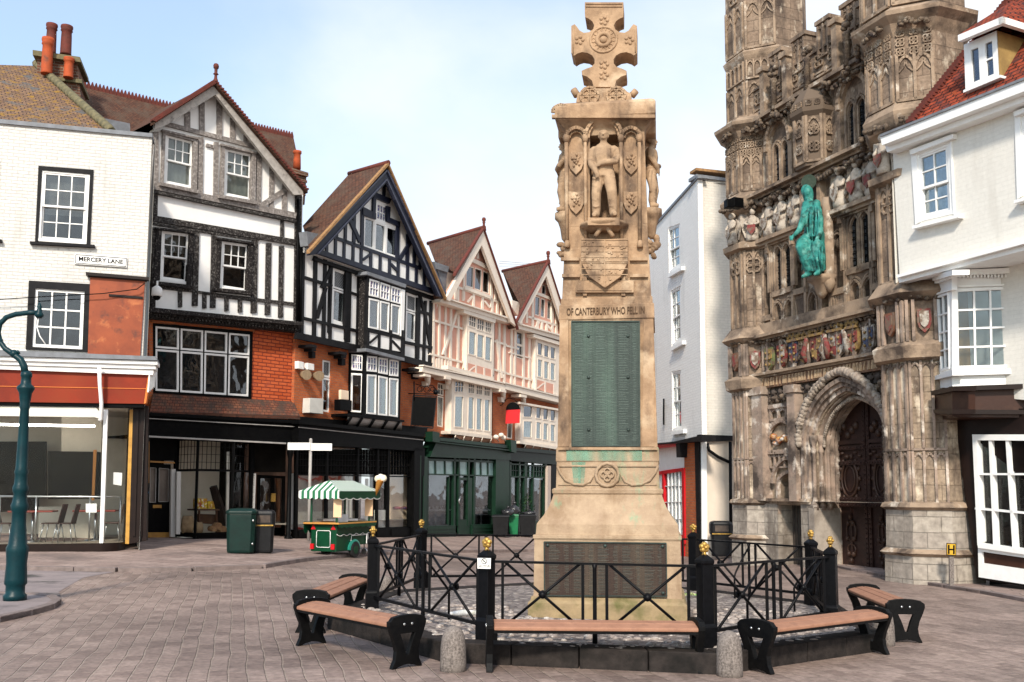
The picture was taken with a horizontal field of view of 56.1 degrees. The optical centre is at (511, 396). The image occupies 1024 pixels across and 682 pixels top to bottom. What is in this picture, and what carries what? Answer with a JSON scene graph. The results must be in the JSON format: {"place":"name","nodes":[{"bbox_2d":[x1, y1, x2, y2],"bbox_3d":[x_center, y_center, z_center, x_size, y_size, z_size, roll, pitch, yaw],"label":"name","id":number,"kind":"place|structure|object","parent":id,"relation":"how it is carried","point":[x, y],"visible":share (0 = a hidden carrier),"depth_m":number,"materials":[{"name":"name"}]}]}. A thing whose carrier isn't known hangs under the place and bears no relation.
{"place":"outdoors","nodes":[
{"label":"outdoors","id":0,"kind":"place"},
{"bbox_2d":[0,593,61,621],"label":"pavement island","id":1,"kind":"structure","parent":0,"point":[32,600],"depth_m":12.75,"materials":[{"name":"concrete"}]},
{"bbox_2d":[0,302,45,600],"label":"street lamp","id":2,"kind":"object","parent":1,"relation":"on","point":[15,577],"visible":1,"depth_m":13.26,"materials":[{"name":"metal"}]},
{"bbox_2d":[0,570,110,595],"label":"road","id":3,"kind":"structure","parent":0,"point":[52,582],"depth_m":16.57,"materials":[{"name":"asphalt"}]},
{"bbox_2d":[0,533,533,567],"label":"pavement","id":4,"kind":"structure","parent":0,"point":[168,552],"depth_m":22.38,"materials":[{"name":"stone"}]},
{"bbox_2d":[226,508,257,552],"bbox_3d":[-6.350,3.138,22.573,0.704,1.032,0.569,1,-6,-7],"label":"recycling bin","id":5,"kind":"object","parent":4,"relation":"on","point":[241,529],"visible":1,"depth_m":22.33,"materials":[{"name":"green plastic"}]},
{"bbox_2d":[253,510,275,552],"bbox_3d":[-5.927,3.210,22.928,0.539,1.003,0.436,1,-6,-11],"label":"litter bin","id":6,"kind":"object","parent":4,"relation":"on","point":[266,520],"visible":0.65,"depth_m":22.75,"materials":[{"name":"black plastic"}]},
{"bbox_2d":[288,438,331,540],"bbox_3d":[-5.911,2.700,27.989,1.294,2.976,0.125,0,-6,0],"label":"fingerpost","id":7,"kind":"object","parent":4,"relation":"on","point":[310,446],"visible":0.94,"depth_m":28.04,"materials":[{"name":"metal"}]},
{"bbox_2d":[491,514,508,533],"bbox_3d":[-0.482,5.418,40.318,0.750,0.907,0.884,0,-6,0],"label":"wheelie bin","id":8,"kind":"object","parent":4,"relation":"on","point":[500,524],"visible":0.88,"depth_m":39.94,"materials":[{"name":"black plastic"}]},
{"bbox_2d":[501,506,513,515],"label":"rubbish bag","id":9,"kind":"object","parent":8,"relation":"on","point":[508,511],"visible":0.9,"depth_m":40.93,"materials":[{"name":"plastic"}]},
{"bbox_2d":[509,514,518,533],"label":"wheelie bin","id":10,"kind":"object","parent":4,"relation":"on","point":[513,523],"visible":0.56,"depth_m":41.34,"materials":[{"name":"green plastic"}]},
{"bbox_2d":[510,501,519,513],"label":"rubbish bag","id":11,"kind":"object","parent":10,"relation":"on","point":[514,507],"visible":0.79,"depth_m":41.39,"materials":[{"name":"plastic"}]},
{"bbox_2d":[519,514,535,533],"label":"wheelie bin","id":12,"kind":"object","parent":4,"relation":"on","point":[527,523],"visible":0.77,"depth_m":41.68,"materials":[{"name":"black plastic"}]},
{"bbox_2d":[0,0,1002,486],"label":"sky","id":13,"kind":"structure","parent":0,"point":[459,97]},
{"bbox_2d":[0,499,1023,681],"bbox_3d":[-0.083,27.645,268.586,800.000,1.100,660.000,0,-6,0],"label":"ground","id":14,"kind":"structure","parent":0,"point":[240,625],"depth_m":10.66,"materials":[{"name":"stone"}]},
{"bbox_2d":[0,591,61,621],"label":"kerb","id":15,"kind":"structure","parent":14,"relation":"on","point":[53,601],"depth_m":12.45,"materials":[{"name":"stone"}]},
{"bbox_2d":[0,22,302,551],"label":"corner house","id":16,"kind":"structure","parent":14,"relation":"on","point":[76,173],"depth_m":22.64,"materials":[{"name":"white paint"}]},
{"bbox_2d":[7,510,57,541],"bbox_3d":[-11.695,3.162,23.418,1.000,0.760,0.700,2,-6,-15],"label":"cafe table","id":17,"kind":"object","parent":16,"relation":"on","point":[32,525],"visible":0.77,"depth_m":23.39,"materials":[{"name":"red"}]},
{"bbox_2d":[38,504,67,542],"bbox_3d":[-11.103,3.070,23.269,0.524,0.922,0.424,1,-6,-6],"label":"cafe chair","id":18,"kind":"object","parent":16,"relation":"on","point":[62,515],"visible":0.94,"depth_m":23.26,"materials":[{"name":"metal"}]},
{"bbox_2d":[32,288,83,348],"bbox_3d":[-10.510,-1.801,22.268,1.074,1.388,0.060,2,-6,-15],"label":"window","id":19,"kind":"structure","parent":16,"relation":"in","point":[37,290],"depth_m":22.25,"materials":[{"name":"white paint"}]},
{"bbox_2d":[38,170,89,243],"bbox_3d":[-10.507,-4.436,22.543,1.050,1.701,0.120,2,-6,-15],"label":"sash window","id":20,"kind":"structure","parent":16,"relation":"in","point":[87,176],"depth_m":22.52,"materials":[{"name":"white paint"}]},
{"bbox_2d":[52,504,80,542],"bbox_3d":[-10.785,3.069,23.252,0.524,0.922,0.424,1,-6,-9],"label":"cafe chair","id":21,"kind":"object","parent":16,"relation":"on","point":[75,514],"visible":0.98,"depth_m":23.23,"materials":[{"name":"metal"}]},
{"bbox_2d":[0,283,144,299],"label":"overhead cable","id":22,"kind":"object","parent":16,"relation":"attached to","point":[73,295],"visible":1,"depth_m":22.17,"materials":[{"name":"rubber"}]},
{"bbox_2d":[72,510,118,540],"bbox_3d":[-10.521,3.245,24.246,1.000,0.760,0.700,2,-6,-15],"label":"cafe table","id":23,"kind":"object","parent":16,"relation":"on","point":[95,527],"visible":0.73,"depth_m":24.12,"materials":[{"name":"red"}]},
{"bbox_2d":[75,254,127,267],"bbox_3d":[-9.657,-3.193,22.565,1.147,0.254,0.049,2,-6,-15],"label":"street sign","id":24,"kind":"object","parent":16,"relation":"attached to","point":[96,260],"visible":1,"depth_m":22.55,"materials":[{"name":"metal"}]},
{"bbox_2d":[104,504,123,541],"bbox_3d":[-9.842,3.116,23.711,0.524,0.922,0.424,1,-6,-11],"label":"cafe chair","id":25,"kind":"object","parent":16,"relation":"on","point":[122,515],"visible":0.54,"depth_m":23.62,"materials":[{"name":"metal"}]},
{"bbox_2d":[84,63,308,538],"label":"timbered house","id":26,"kind":"structure","parent":14,"relation":"on","point":[230,189],"depth_m":27.90,"materials":[{"name":"white paint"}]},
{"bbox_2d":[151,281,161,299],"bbox_3d":[-9.532,-2.822,25.845,0.273,0.540,0.646,1,-6,-13],"label":"security camera","id":27,"kind":"object","parent":26,"relation":"attached to","point":[156,293],"visible":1,"depth_m":25.57,"materials":[{"name":"white paint"}]},
{"bbox_2d":[148,463,170,537],"bbox_3d":[-9.680,2.859,26.303,0.070,2.044,0.731,-5,-7,42],"label":"shop door","id":28,"kind":"structure","parent":26,"relation":"in","point":[159,490],"depth_m":26.29,"materials":[{"name":"black paint"}]},
{"bbox_2d":[160,231,187,283],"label":"sash window","id":29,"kind":"structure","parent":26,"relation":"in","point":[162,278],"depth_m":26.58,"materials":[{"name":"white paint"}]},
{"bbox_2d":[164,135,191,187],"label":"sash window","id":30,"kind":"structure","parent":26,"relation":"in","point":[178,152],"depth_m":27.03,"materials":[{"name":"white paint"}]},
{"bbox_2d":[181,515,193,532],"bbox_3d":[-9.050,3.562,26.773,0.368,0.482,0.350,0,-6,0],"label":"paper sack","id":31,"kind":"object","parent":26,"relation":"in","point":[187,523],"visible":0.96,"depth_m":26.64,"materials":[{"name":"paper"}]},
{"bbox_2d":[153,323,252,398],"bbox_3d":[-8.813,-1.019,27.369,0.150,2.075,3.166,-5,-7,42],"label":"window frame","id":32,"kind":"structure","parent":26,"relation":"in","point":[204,329],"depth_m":27.41,"materials":[{"name":"black paint"}]},
{"bbox_2d":[187,509,219,531],"bbox_3d":[-8.734,3.534,27.357,0.500,0.675,0.882,-5,-7,42],"label":"display table","id":33,"kind":"object","parent":26,"relation":"in","point":[207,518],"visible":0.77,"depth_m":27.41,"materials":[{"name":"brown wood"}]},
{"bbox_2d":[193,498,214,508],"bbox_3d":[-8.773,3.061,27.471,0.250,0.296,0.639,-5,-7,42],"label":"goods box","id":34,"kind":"object","parent":33,"relation":"on","point":[203,503],"visible":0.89,"depth_m":27.31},
{"bbox_2d":[177,439,248,538],"bbox_3d":[-8.314,2.901,27.587,1.190,3.480,2.399,-5,-7,42],"label":"display window frame","id":35,"kind":"structure","parent":26,"relation":"in","point":[211,535],"depth_m":26.81,"materials":[{"name":"black paint"}]},
{"bbox_2d":[207,522,226,531],"bbox_3d":[-8.279,3.718,27.136,0.250,0.316,0.593,-5,-7,42],"label":"log pile","id":36,"kind":"object","parent":26,"relation":"in","point":[215,526],"visible":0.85,"depth_m":27.00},
{"bbox_2d":[210,485,225,525],"bbox_3d":[-8.430,3.241,27.638,0.312,1.393,0.639,-3,-7,33],"label":"leaning board","id":37,"kind":"object","parent":26,"relation":"in","point":[216,497],"visible":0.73,"depth_m":27.56,"materials":[{"name":"brown paint"}]},
{"bbox_2d":[220,241,246,290],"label":"sash window","id":38,"kind":"structure","parent":26,"relation":"in","point":[223,265],"depth_m":27.97,"materials":[{"name":"white paint"}]},
{"bbox_2d":[224,149,249,199],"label":"sash window","id":39,"kind":"structure","parent":26,"relation":"in","point":[237,164],"depth_m":28.44,"materials":[{"name":"white paint"}]},
{"bbox_2d":[257,475,284,534],"bbox_3d":[-7.405,3.347,29.597,0.166,1.854,1.032,-5,-7,42],"label":"entrance door","id":40,"kind":"structure","parent":26,"relation":"in","point":[277,531],"depth_m":29.68,"materials":[{"name":"black paint"}]},
{"bbox_2d":[0,549,533,571],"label":"kerb","id":41,"kind":"structure","parent":14,"relation":"on","point":[182,569],"depth_m":18.95,"materials":[{"name":"stone"}]},
{"bbox_2d":[292,573,366,632],"bbox_3d":[-2.248,2.582,12.160,0.430,0.495,2.245,0,-6,4],"label":"park bench","id":42,"kind":"object","parent":14,"relation":"on","point":[345,584],"visible":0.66,"depth_m":12.03,"materials":[{"name":"wood"}]},
{"bbox_2d":[299,474,386,556],"bbox_3d":[-4.233,2.990,24.258,1.433,2.089,1.948,-2,-6,23],"label":"ice cream cart","id":43,"kind":"object","parent":14,"relation":"on","point":[339,531],"visible":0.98,"depth_m":23.75,"materials":[{"name":"green paint"}]},
{"bbox_2d":[243,160,448,538],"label":"timbered house","id":44,"kind":"structure","parent":14,"relation":"on","point":[374,277],"depth_m":32.33,"materials":[{"name":"white paint"}]},
{"bbox_2d":[295,361,303,369],"bbox_3d":[-6.563,-0.964,29.624,0.140,0.236,0.286,-3,-6,26],"label":"alarm box","id":45,"kind":"object","parent":44,"relation":"attached to","point":[299,365],"visible":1,"depth_m":29.52,"materials":[{"name":"white paint"}]},
{"bbox_2d":[299,370,311,379],"bbox_3d":[-6.396,-0.650,29.652,0.317,0.319,0.443,3,-6,-29],"label":"spotlight","id":46,"kind":"object","parent":44,"relation":"attached to","point":[306,374],"visible":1,"depth_m":29.49,"materials":[{"name":"beige metal"}]},
{"bbox_2d":[304,363,313,370],"bbox_3d":[-6.348,-0.931,30.058,0.140,0.210,0.325,-3,-6,26],"label":"alarm box","id":47,"kind":"object","parent":44,"relation":"attached to","point":[309,366],"visible":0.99,"depth_m":29.95,"materials":[{"name":"white paint"}]},
{"bbox_2d":[302,398,322,413],"bbox_3d":[-6.224,0.286,30.019,0.280,0.495,0.687,-3,-6,26],"label":"meter box","id":48,"kind":"object","parent":44,"relation":"attached to","point":[312,405],"visible":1,"depth_m":29.81,"materials":[{"name":"plastic"}]},
{"bbox_2d":[312,371,323,380],"bbox_3d":[-6.116,-0.633,30.221,0.317,0.319,0.443,3,-6,-29],"label":"spotlight","id":49,"kind":"object","parent":44,"relation":"attached to","point":[318,375],"visible":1,"depth_m":30.07,"materials":[{"name":"beige metal"}]},
{"bbox_2d":[334,399,351,410],"bbox_3d":[-5.469,0.285,31.069,0.250,0.360,0.623,-3,-6,26],"label":"floodlight","id":50,"kind":"object","parent":44,"relation":"attached to","point":[342,405],"visible":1,"depth_m":30.88,"materials":[{"name":"black paint"}]},
{"bbox_2d":[339,390,348,399],"bbox_3d":[-5.493,-0.049,31.335,0.100,0.311,0.428,-3,-6,26],"label":"cream box","id":51,"kind":"object","parent":44,"relation":"attached to","point":[343,394],"visible":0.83,"depth_m":31.27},
{"bbox_2d":[293,448,410,529],"bbox_3d":[-5.030,3.038,31.735,0.130,3.039,6.760,-3,-6,26],"label":"shop window frame","id":52,"kind":"structure","parent":44,"relation":"in","point":[356,462],"depth_m":31.48,"materials":[{"name":"black paint"}]},
{"bbox_2d":[374,510,384,526],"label":"display plinth","id":53,"kind":"structure","parent":44,"relation":"in","point":[381,517],"depth_m":32.99,"materials":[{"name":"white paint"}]},
{"bbox_2d":[359,352,400,418],"bbox_3d":[-4.498,-0.335,32.955,0.120,2.166,2.316,-3,-6,26],"label":"bay window","id":54,"kind":"structure","parent":44,"relation":"in","point":[362,405],"depth_m":32.37,"materials":[{"name":"white paint"}]},
{"bbox_2d":[364,276,404,353],"bbox_3d":[-4.380,-2.739,33.163,0.100,2.578,2.360,-3,-6,26],"label":"bay window","id":55,"kind":"structure","parent":44,"relation":"in","point":[366,298],"depth_m":32.51,"materials":[{"name":"wood"}]},
{"bbox_2d":[408,381,437,428],"bbox_3d":[-3.254,0.305,35.223,1.106,1.734,0.199,1,-6,-6],"label":"hanging sign","id":56,"kind":"object","parent":44,"relation":"attached to","point":[423,411],"visible":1,"depth_m":35.22,"materials":[{"name":"black paint"}]},
{"bbox_2d":[293,597,425,669],"bbox_3d":[-1.571,2.352,9.669,0.430,0.495,1.756,5,-7,-43],"label":"park bench","id":57,"kind":"object","parent":14,"relation":"on","point":[321,609],"visible":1,"depth_m":9.30,"materials":[{"name":"wood"}]},
{"bbox_2d":[379,576,393,591],"bbox_3d":[-1.826,2.810,13.857,0.244,0.442,0.244,0,-6,0],"label":"granite bollard","id":58,"kind":"object","parent":14,"relation":"on","point":[387,580],"visible":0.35,"depth_m":13.78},
{"bbox_2d":[369,217,527,536],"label":"pink timbered house","id":59,"kind":"structure","parent":14,"relation":"on","point":[466,475],"depth_m":38.97,"materials":[{"name":"paint"}]},
{"bbox_2d":[427,458,493,525],"bbox_3d":[-1.954,3.799,38.222,0.140,2.882,6.254,-2,-6,24],"label":"shop window frame","id":60,"kind":"structure","parent":59,"relation":"in","point":[455,491],"depth_m":37.73,"materials":[{"name":"green paint"}]},
{"bbox_2d":[457,477,471,533],"bbox_3d":[-1.929,4.364,38.107,0.211,2.298,1.567,-1,-6,16],"label":"shop door","id":61,"kind":"structure","parent":59,"relation":"in","point":[463,528],"depth_m":38.29,"materials":[{"name":"green paint"}]},
{"bbox_2d":[448,380,491,435],"bbox_3d":[-1.670,0.394,39.403,0.120,2.276,3.776,-2,-6,24],"label":"bay window","id":62,"kind":"structure","parent":59,"relation":"in","point":[451,389],"depth_m":38.82,"materials":[{"name":"wood"}]},
{"bbox_2d":[464,315,493,371],"bbox_3d":[-1.350,-2.187,40.065,0.120,2.312,2.653,-2,-6,24],"label":"bay window","id":63,"kind":"structure","parent":59,"relation":"in","point":[470,359],"depth_m":39.64,"materials":[{"name":"wood"}]},
{"bbox_2d":[500,398,519,423],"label":"hanging sign","id":64,"kind":"object","parent":59,"relation":"attached to","point":[512,412],"visible":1,"depth_m":42.60,"materials":[{"name":"red paint"}]},
{"bbox_2d":[440,625,465,672],"bbox_3d":[-0.546,2.353,8.929,0.244,0.442,0.244,0,-6,0],"label":"granite bollard","id":65,"kind":"object","parent":14,"relation":"on","point":[453,652],"visible":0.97,"depth_m":8.84,"materials":[{"name":"stone"}]},
{"bbox_2d":[492,251,560,533],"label":"pink timbered house","id":66,"kind":"structure","parent":14,"relation":"on","point":[532,381],"depth_m":45.55,"materials":[{"name":"paint"}]},
{"bbox_2d":[509,462,546,533],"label":"shop window frame","id":67,"kind":"structure","parent":66,"relation":"in","point":[534,471],"depth_m":43.97,"materials":[{"name":"green paint"}]},
{"bbox_2d":[518,405,557,445],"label":"bay window","id":68,"kind":"structure","parent":66,"relation":"in","point":[520,425],"depth_m":45.54,"materials":[{"name":"wood"}]},
{"bbox_2d":[533,339,558,394],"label":"bay window","id":69,"kind":"structure","parent":66,"relation":"in","point":[535,356],"depth_m":46.69,"materials":[{"name":"wood"}]},
{"bbox_2d":[485,615,705,673],"bbox_3d":[0.773,2.332,9.079,2.057,0.495,0.430,1,-6,-3],"label":"park bench","id":70,"kind":"object","parent":14,"relation":"on","point":[694,628],"visible":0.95,"depth_m":8.93,"materials":[{"name":"wood"}]},
{"bbox_2d":[327,582,877,674],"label":"platform kerb","id":71,"kind":"structure","parent":14,"relation":"on","point":[660,659],"depth_m":9.26,"materials":[{"name":"stone"}]},
{"bbox_2d":[362,585,854,648],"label":"cobbled platform","id":72,"kind":"structure","parent":71,"relation":"on","point":[517,599],"depth_m":12.27,"materials":[{"name":"stone"}]},
{"bbox_2d":[365,519,840,648],"bbox_3d":[1.176,2.232,12.392,6.030,1.131,6.182,0,-6,0],"label":"iron railing","id":73,"kind":"object","parent":72,"relation":"on","point":[818,587],"visible":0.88,"depth_m":10.71,"materials":[{"name":"metal"}]},
{"bbox_2d":[477,558,490,568],"bbox_3d":[-0.277,1.655,9.527,0.134,0.106,0.017,0,-6,2],"label":"notice plate","id":74,"kind":"object","parent":73,"relation":"attached to","point":[483,563],"visible":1,"depth_m":9.52,"materials":[{"name":"white paint"}]},
{"bbox_2d":[528,2,686,620],"bbox_3d":[1.262,-1.251,12.526,1.866,8.015,1.866,-1,-6,9],"label":"war memorial","id":75,"kind":"object","parent":72,"relation":"on","point":[607,504],"visible":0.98,"depth_m":11.84,"materials":[{"name":"stone"}]},
{"bbox_2d":[361,603,855,648],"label":"pebbles","id":76,"kind":"object","parent":72,"relation":"on","point":[731,618],"visible":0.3,"depth_m":10.43,"materials":[{"name":"stone"}]},
{"bbox_2d":[450,609,475,615],"bbox_3d":[-0.566,2.552,11.338,0.372,0.071,0.080,2,-6,-16],"label":"paper wrapper","id":77,"kind":"object","parent":76,"relation":"on","point":[463,612],"visible":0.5,"depth_m":11.31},
{"bbox_2d":[648,168,733,556],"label":"white house","id":78,"kind":"structure","parent":14,"relation":"on","point":[690,277],"depth_m":28.87,"materials":[{"name":"paint"}]},
{"bbox_2d":[665,472,681,533],"bbox_3d":[5.159,3.439,30.652,0.040,2.123,2.266,1,-6,-6],"label":"shop window frame","id":79,"kind":"structure","parent":78,"relation":"in","point":[678,485],"depth_m":30.41,"materials":[{"name":"white paint"}]},
{"bbox_2d":[669,224,680,271],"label":"sash window","id":80,"kind":"structure","parent":78,"relation":"in","point":[675,230],"depth_m":31.29,"materials":[{"name":"white paint"}]},
{"bbox_2d":[672,286,680,345],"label":"sash window","id":81,"kind":"structure","parent":78,"relation":"in","point":[676,293],"depth_m":30.98,"materials":[{"name":"white paint"}]},
{"bbox_2d":[673,370,681,430],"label":"sash window","id":82,"kind":"structure","parent":78,"relation":"in","point":[677,374],"depth_m":30.76,"materials":[{"name":"white paint"}]},
{"bbox_2d":[709,521,732,556],"bbox_3d":[5.883,3.990,27.003,0.633,0.982,0.512,0,-6,6],"label":"litter bin","id":83,"kind":"object","parent":14,"relation":"on","point":[720,530],"visible":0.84,"depth_m":26.79,"materials":[{"name":"black plastic"}]},
{"bbox_2d":[716,630,742,677],"bbox_3d":[2.013,2.391,8.896,0.244,0.442,0.244,0,-6,0],"label":"granite bollard","id":84,"kind":"object","parent":14,"relation":"on","point":[729,661],"visible":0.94,"depth_m":8.80,"materials":[{"name":"stone"}]},
{"bbox_2d":[737,605,891,674],"bbox_3d":[3.108,2.432,9.725,2.063,0.495,0.430,5,-7,-38],"label":"park bench","id":85,"kind":"object","parent":14,"relation":"on","point":[769,631],"visible":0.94,"depth_m":9.35,"materials":[{"name":"wood"}]},
{"bbox_2d":[714,0,985,584],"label":"stone gatehouse","id":86,"kind":"object","parent":14,"relation":"on","point":[845,437],"visible":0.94,"depth_m":22.05,"materials":[{"name":"beige stone"}]},
{"bbox_2d":[724,197,743,209],"bbox_3d":[5.544,-4.841,24.086,0.487,0.285,0.253,3,-6,-23],"label":"floodlight","id":87,"kind":"object","parent":86,"relation":"attached to","point":[736,203],"visible":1,"depth_m":23.99,"materials":[{"name":"black paint"}]},
{"bbox_2d":[778,250,780,289],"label":"lancet window","id":88,"kind":"structure","parent":86,"relation":"in","point":[779,266],"depth_m":24.09,"materials":[{"name":"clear glass"}]},
{"bbox_2d":[785,145,787,176],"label":"lancet window","id":89,"kind":"structure","parent":86,"relation":"in","point":[786,149],"depth_m":23.97,"materials":[{"name":"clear glass"}]},
{"bbox_2d":[786,246,790,286],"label":"lancet window","id":90,"kind":"structure","parent":86,"relation":"in","point":[788,250],"depth_m":23.76,"materials":[{"name":"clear glass"}]},
{"bbox_2d":[792,505,801,564],"bbox_3d":[7.123,3.100,23.138,0.070,2.718,1.292,2,-6,-21],"label":"small door","id":91,"kind":"structure","parent":86,"relation":"in","point":[796,509],"depth_m":23.47,"materials":[{"name":"wood"}]},
{"bbox_2d":[789,174,825,277],"bbox_3d":[6.840,-3.927,21.799,0.857,2.598,0.985,-5,-8,43],"label":"bronze statue","id":92,"kind":"object","parent":86,"relation":"attached to","point":[810,247],"visible":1,"depth_m":21.61,"materials":[{"name":"metal"}]},
{"bbox_2d":[850,105,853,145],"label":"lancet window","id":93,"kind":"structure","parent":86,"relation":"in","point":[851,112],"depth_m":21.80,"materials":[{"name":"glass"}]},
{"bbox_2d":[838,401,869,566],"bbox_3d":[7.838,1.973,22.206,0.199,4.287,1.127,2,-6,-21],"label":"door leaf","id":94,"kind":"structure","parent":86,"relation":"in","point":[852,443],"depth_m":22.05,"materials":[{"name":"brown wood"}]},
{"bbox_2d":[852,218,856,266],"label":"lancet window","id":95,"kind":"structure","parent":86,"relation":"in","point":[854,246],"depth_m":21.57,"materials":[{"name":"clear glass"}]},
{"bbox_2d":[860,99,864,136],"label":"lancet window","id":96,"kind":"structure","parent":86,"relation":"in","point":[862,107],"depth_m":21.50,"materials":[{"name":"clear glass"}]},
{"bbox_2d":[863,214,868,262],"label":"lancet window","id":97,"kind":"structure","parent":86,"relation":"in","point":[866,248],"depth_m":21.23,"materials":[{"name":"black glass"}]},
{"bbox_2d":[865,403,885,568],"bbox_3d":[8.197,1.885,21.286,0.199,4.287,0.804,2,-6,-21],"label":"door leaf","id":98,"kind":"structure","parent":86,"relation":"in","point":[876,514],"depth_m":21.42,"materials":[{"name":"brown wood"}]},
{"bbox_2d":[872,617,894,646],"bbox_3d":[4.203,2.617,10.867,0.244,0.442,0.244,0,-6,0],"label":"granite bollard","id":99,"kind":"object","parent":14,"relation":"on","point":[890,638],"visible":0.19,"depth_m":10.76,"materials":[{"name":"stone"}]},
{"bbox_2d":[846,583,924,642],"bbox_3d":[4.642,2.679,12.018,0.430,0.495,1.956,0,-6,6],"label":"park bench","id":100,"kind":"object","parent":14,"relation":"on","point":[874,595],"visible":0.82,"depth_m":11.09,"materials":[{"name":"wood"}]},
{"bbox_2d":[838,564,1023,601],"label":"kerb","id":101,"kind":"structure","parent":14,"relation":"on","point":[1012,597],"depth_m":17.25,"materials":[{"name":"stone"}]},
{"bbox_2d":[946,543,955,585],"bbox_3d":[8.072,3.089,17.637,0.172,0.796,0.136,-1,-6,15],"label":"hydrant marker","id":102,"kind":"object","parent":101,"relation":"on","point":[951,550],"visible":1,"depth_m":17.60,"materials":[{"name":"stone"}]},
{"bbox_2d":[880,0,1023,585],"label":"white house","id":103,"kind":"structure","parent":14,"relation":"on","point":[954,144],"depth_m":17.66,"materials":[{"name":"paint"}]},
{"bbox_2d":[918,143,952,220],"bbox_3d":[8.108,-4.060,18.360,0.228,1.412,0.890,3,-6,-26],"label":"sash window","id":104,"kind":"structure","parent":103,"relation":"in","point":[934,165],"depth_m":18.31,"materials":[{"name":"white paint"}]},
{"bbox_2d":[939,275,1005,387],"bbox_3d":[8.873,-1.250,18.253,1.730,2.315,1.653,3,-6,-26],"label":"bow window","id":105,"kind":"structure","parent":103,"relation":"in","point":[974,380],"depth_m":17.83,"materials":[{"name":"white paint"}]},
{"bbox_2d":[972,434,1023,553],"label":"shop window frame","id":106,"kind":"structure","parent":103,"relation":"in","point":[979,473],"depth_m":17.66,"materials":[{"name":"white paint"}]},
{"bbox_2d":[1009,504,1023,547],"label":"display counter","id":107,"kind":"object","parent":103,"relation":"in","point":[1021,526],"visible":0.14,"depth_m":18.25,"materials":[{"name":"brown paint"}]},
{"bbox_2d":[1021,116,1023,194],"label":"sash window","id":108,"kind":"structure","parent":103,"relation":"in","point":[1022,118],"depth_m":16.61,"materials":[{"name":"white paint"}]},
{"bbox_2d":[839,564,1023,601],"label":"pavement","id":109,"kind":"structure","parent":0,"point":[1016,590],"depth_m":17.66,"materials":[{"name":"stone"}]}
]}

